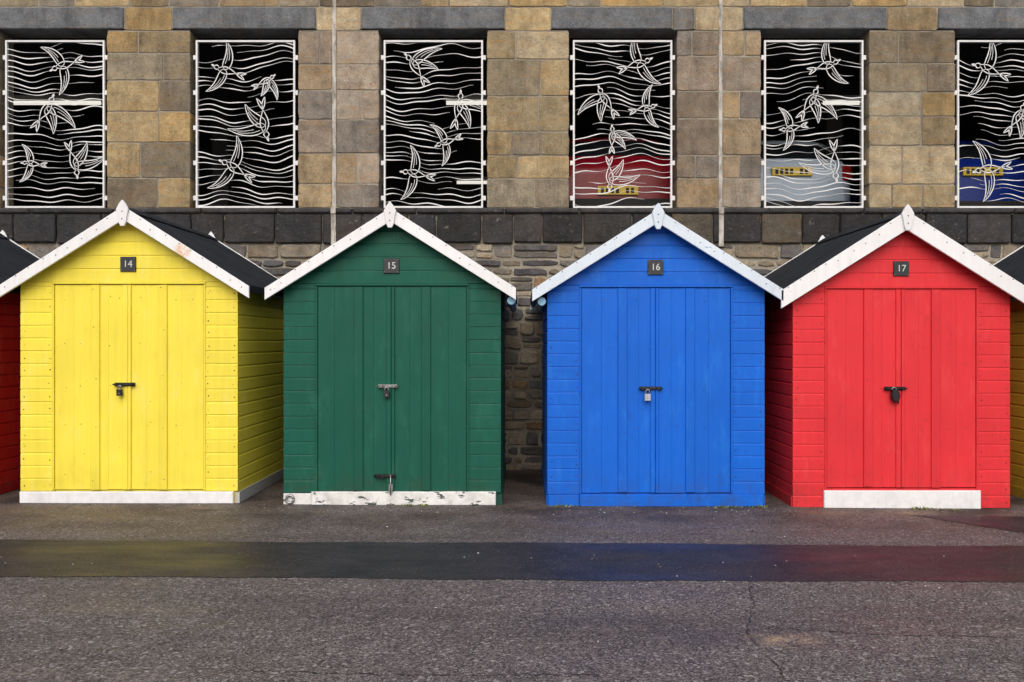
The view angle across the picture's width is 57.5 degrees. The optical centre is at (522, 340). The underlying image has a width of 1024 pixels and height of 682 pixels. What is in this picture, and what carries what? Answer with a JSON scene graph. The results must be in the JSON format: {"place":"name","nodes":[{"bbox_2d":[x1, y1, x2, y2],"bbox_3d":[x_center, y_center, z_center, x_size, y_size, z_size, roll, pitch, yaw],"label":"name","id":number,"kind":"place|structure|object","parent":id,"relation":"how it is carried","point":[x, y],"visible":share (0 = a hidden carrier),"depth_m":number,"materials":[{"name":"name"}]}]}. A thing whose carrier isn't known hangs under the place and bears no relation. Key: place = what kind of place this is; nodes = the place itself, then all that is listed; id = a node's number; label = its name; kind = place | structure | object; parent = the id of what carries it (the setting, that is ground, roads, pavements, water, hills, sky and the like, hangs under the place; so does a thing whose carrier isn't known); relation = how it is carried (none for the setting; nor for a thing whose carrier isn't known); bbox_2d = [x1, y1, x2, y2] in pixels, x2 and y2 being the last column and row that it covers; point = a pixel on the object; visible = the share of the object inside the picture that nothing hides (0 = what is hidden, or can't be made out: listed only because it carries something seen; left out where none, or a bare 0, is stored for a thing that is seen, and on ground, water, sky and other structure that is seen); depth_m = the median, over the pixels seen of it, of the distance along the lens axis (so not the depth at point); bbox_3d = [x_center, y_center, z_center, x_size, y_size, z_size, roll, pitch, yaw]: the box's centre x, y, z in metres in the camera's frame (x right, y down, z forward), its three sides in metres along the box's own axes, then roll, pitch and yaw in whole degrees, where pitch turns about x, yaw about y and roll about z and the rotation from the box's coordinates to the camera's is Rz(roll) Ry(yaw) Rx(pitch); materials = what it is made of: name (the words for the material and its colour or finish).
{"place":"outdoors","nodes":[
{"label":"outdoors","id":0,"kind":"place"},
{"bbox_2d":[0,470,1023,681],"bbox_3d":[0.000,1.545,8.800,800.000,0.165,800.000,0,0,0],"label":"pavement","id":1,"kind":"structure","parent":0,"point":[93,628],"depth_m":5.34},
{"bbox_2d":[0,230,39,493],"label":"beach hut","id":2,"kind":"object","parent":1,"relation":"on","point":[15,258],"visible":0.3,"depth_m":9.43,"materials":[{"name":"paint"}]},
{"bbox_2d":[0,200,283,503],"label":"beach hut","id":3,"kind":"object","parent":1,"relation":"on","point":[152,359],"visible":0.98,"depth_m":8.78,"materials":[{"name":"paint"}]},
{"bbox_2d":[52,282,205,490],"bbox_3d":[-3.698,0.424,8.781,1.444,1.963,0.038,0,0,0],"label":"double door","id":4,"kind":"structure","parent":3,"relation":"in","point":[102,439],"depth_m":8.78,"materials":[{"name":"paint"}]},
{"bbox_2d":[264,202,516,504],"bbox_3d":[-1.225,0.127,9.860,2.330,2.830,2.477,0,0,0],"label":"beach hut","id":5,"kind":"object","parent":1,"relation":"on","point":[394,357],"visible":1,"depth_m":8.78,"materials":[{"name":"paint"}]},
{"bbox_2d":[315,283,468,491],"bbox_3d":[-1.225,0.440,8.781,1.444,1.963,0.038,0,0,0],"label":"double door","id":6,"kind":"structure","parent":5,"relation":"in","point":[354,322],"depth_m":8.78,"materials":[{"name":"paint"}]},
{"bbox_2d":[401,503,427,505],"bbox_3d":[-1.009,1.530,8.718,0.256,0.020,0.063,0,0,0],"label":"weed tuft","id":7,"kind":"object","parent":1,"relation":"on","point":[418,504],"visible":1,"depth_m":8.72,"materials":[{"name":"green plant"}]},
{"bbox_2d":[0,539,1023,581],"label":"asphalt strip","id":8,"kind":"object","parent":1,"relation":"on","point":[507,560],"visible":1,"depth_m":6.54,"materials":[{"name":"asphalt"}]},
{"bbox_2d":[0,0,1023,469],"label":"stone wall","id":9,"kind":"structure","parent":1,"relation":"on","point":[534,322],"depth_m":11.21,"materials":[{"name":"brown stone"}]},
{"bbox_2d":[12,38,1023,209],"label":"car park interior","id":10,"kind":"object","parent":1,"relation":"on","point":[467,148],"visible":0.22,"depth_m":16.56,"materials":[{"name":"black"}]},
{"bbox_2d":[14,95,859,183],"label":"fluorescent lamps","id":11,"kind":"object","parent":10,"relation":"attached to","point":[449,99],"visible":0.47,"depth_m":13.47,"materials":[{"name":"glass"}]},
{"bbox_2d":[568,137,672,208],"bbox_3d":[1.220,-2.095,13.931,1.726,1.466,4.037,0,0,0],"label":"parked car","id":12,"kind":"object","parent":10,"relation":"on","point":[647,182],"visible":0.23,"depth_m":11.95,"materials":[{"name":"paint"}]},
{"bbox_2d":[760,141,852,208],"bbox_3d":[3.500,-2.095,14.132,1.726,1.466,4.037,0,0,0],"label":"parked car","id":13,"kind":"object","parent":10,"relation":"on","point":[795,168],"visible":0.2,"depth_m":12.15,"materials":[{"name":"paint"}]},
{"bbox_2d":[849,141,1023,208],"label":"parked car","id":14,"kind":"object","parent":10,"relation":"on","point":[971,196],"visible":0.22,"depth_m":12.15,"materials":[{"name":"paint"}]},
{"bbox_2d":[20,244,1017,469],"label":"rubble wall","id":15,"kind":"structure","parent":1,"relation":"on","point":[505,251],"depth_m":11.18,"materials":[{"name":"stone"}]},
{"bbox_2d":[0,208,1023,243],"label":"plinth course","id":16,"kind":"object","parent":15,"relation":"on","point":[605,225],"visible":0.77,"depth_m":11.15,"materials":[{"name":"stone"}]},
{"bbox_2d":[3,40,107,207],"bbox_3d":[-5.631,-2.612,11.262,1.266,2.021,0.038,0,0,0],"label":"window grille","id":17,"kind":"object","parent":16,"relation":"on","point":[6,163],"depth_m":11.26,"materials":[{"name":"white metal"}]},
{"bbox_2d":[193,40,298,207],"bbox_3d":[-3.337,-2.612,11.262,1.266,2.021,0.038,0,0,0],"label":"window grille","id":18,"kind":"object","parent":16,"relation":"on","point":[197,130],"depth_m":11.26,"materials":[{"name":"white metal"}]},
{"bbox_2d":[381,40,485,207],"bbox_3d":[-1.073,-2.612,11.262,1.266,2.021,0.038,0,0,0],"label":"window grille","id":19,"kind":"object","parent":16,"relation":"on","point":[482,94],"depth_m":11.26,"materials":[{"name":"white metal"}]},
{"bbox_2d":[0,0,1023,207],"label":"ashlar blocks","id":20,"kind":"structure","parent":16,"relation":"on","point":[813,19],"depth_m":11.20,"materials":[{"name":"stone"}]},
{"bbox_2d":[331,0,723,246],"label":"movement joint","id":21,"kind":"object","parent":16,"relation":"on","point":[720,213],"visible":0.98,"depth_m":11.19,"materials":[{"name":"grey"}]},
{"bbox_2d":[570,40,674,207],"bbox_3d":[1.206,-2.612,11.262,1.266,2.021,0.038,0,0,0],"label":"window grille","id":22,"kind":"object","parent":16,"relation":"on","point":[671,129],"depth_m":11.26,"materials":[{"name":"white metal"}]},
{"bbox_2d":[761,40,865,207],"bbox_3d":[3.509,-2.612,11.262,1.266,2.021,0.038,0,0,0],"label":"window grille","id":23,"kind":"object","parent":16,"relation":"on","point":[764,127],"depth_m":11.26,"materials":[{"name":"white metal"}]},
{"bbox_2d":[954,40,1023,207],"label":"window grille","id":24,"kind":"object","parent":16,"relation":"on","point":[956,92],"depth_m":11.26,"materials":[{"name":"white metal"}]},
{"bbox_2d":[22,503,1017,680],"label":"loose grit","id":25,"kind":"object","parent":1,"relation":"on","point":[531,557],"visible":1,"depth_m":7.44,"materials":[{"name":"grey gravel"}]},
{"bbox_2d":[247,516,1023,681],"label":"pavement cracks","id":26,"kind":"object","parent":1,"relation":"on","point":[599,674],"visible":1,"depth_m":4.35,"materials":[{"name":"black asphalt"}]},
{"bbox_2d":[530,203,783,506],"bbox_3d":[1.255,0.141,9.860,2.330,2.830,2.477,0,0,0],"label":"beach hut","id":27,"kind":"object","parent":1,"relation":"on","point":[653,359],"visible":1,"depth_m":8.78,"materials":[{"name":"paint"}]},
{"bbox_2d":[579,285,732,493],"bbox_3d":[1.255,0.454,8.781,1.444,1.963,0.038,0,0,0],"label":"double door","id":28,"kind":"structure","parent":27,"relation":"in","point":[683,346],"depth_m":8.78,"materials":[{"name":"paint"}]},
{"bbox_2d":[707,505,745,507],"bbox_3d":[1.900,1.546,8.719,0.390,0.022,0.086,0,0,0],"label":"weed tuft","id":29,"kind":"object","parent":1,"relation":"on","point":[720,506],"visible":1,"depth_m":8.72,"materials":[{"name":"green plant"}]},
{"bbox_2d":[747,505,767,507],"bbox_3d":[2.208,1.546,8.731,0.220,0.024,0.060,0,0,0],"label":"weed tuft","id":30,"kind":"object","parent":1,"relation":"on","point":[758,506],"visible":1,"depth_m":8.73,"materials":[{"name":"green plant"}]},
{"bbox_2d":[764,204,1023,508],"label":"beach hut","id":31,"kind":"object","parent":1,"relation":"on","point":[887,362],"visible":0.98,"depth_m":8.78,"materials":[{"name":"paint"}]},
{"bbox_2d":[824,286,978,489],"bbox_3d":[3.563,0.467,8.781,1.444,1.963,0.038,0,0,0],"label":"double door","id":32,"kind":"structure","parent":31,"relation":"in","point":[870,339],"depth_m":8.78,"materials":[{"name":"paint"}]},
{"bbox_2d":[912,506,933,509],"bbox_3d":[3.726,1.554,8.690,0.220,0.027,0.090,0,0,0],"label":"weed tuft","id":33,"kind":"object","parent":1,"relation":"on","point":[924,508],"visible":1,"depth_m":8.69,"materials":[{"name":"green plant"}]},
{"bbox_2d":[916,515,1023,531],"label":"asphalt patch","id":34,"kind":"object","parent":1,"relation":"on","point":[1013,523],"visible":1,"depth_m":8.14,"materials":[{"name":"grey asphalt"}]},
{"bbox_2d":[993,245,1023,498],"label":"beach hut","id":35,"kind":"object","parent":1,"relation":"on","point":[1011,264],"visible":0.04,"depth_m":9.50,"materials":[{"name":"paint"}]}
]}

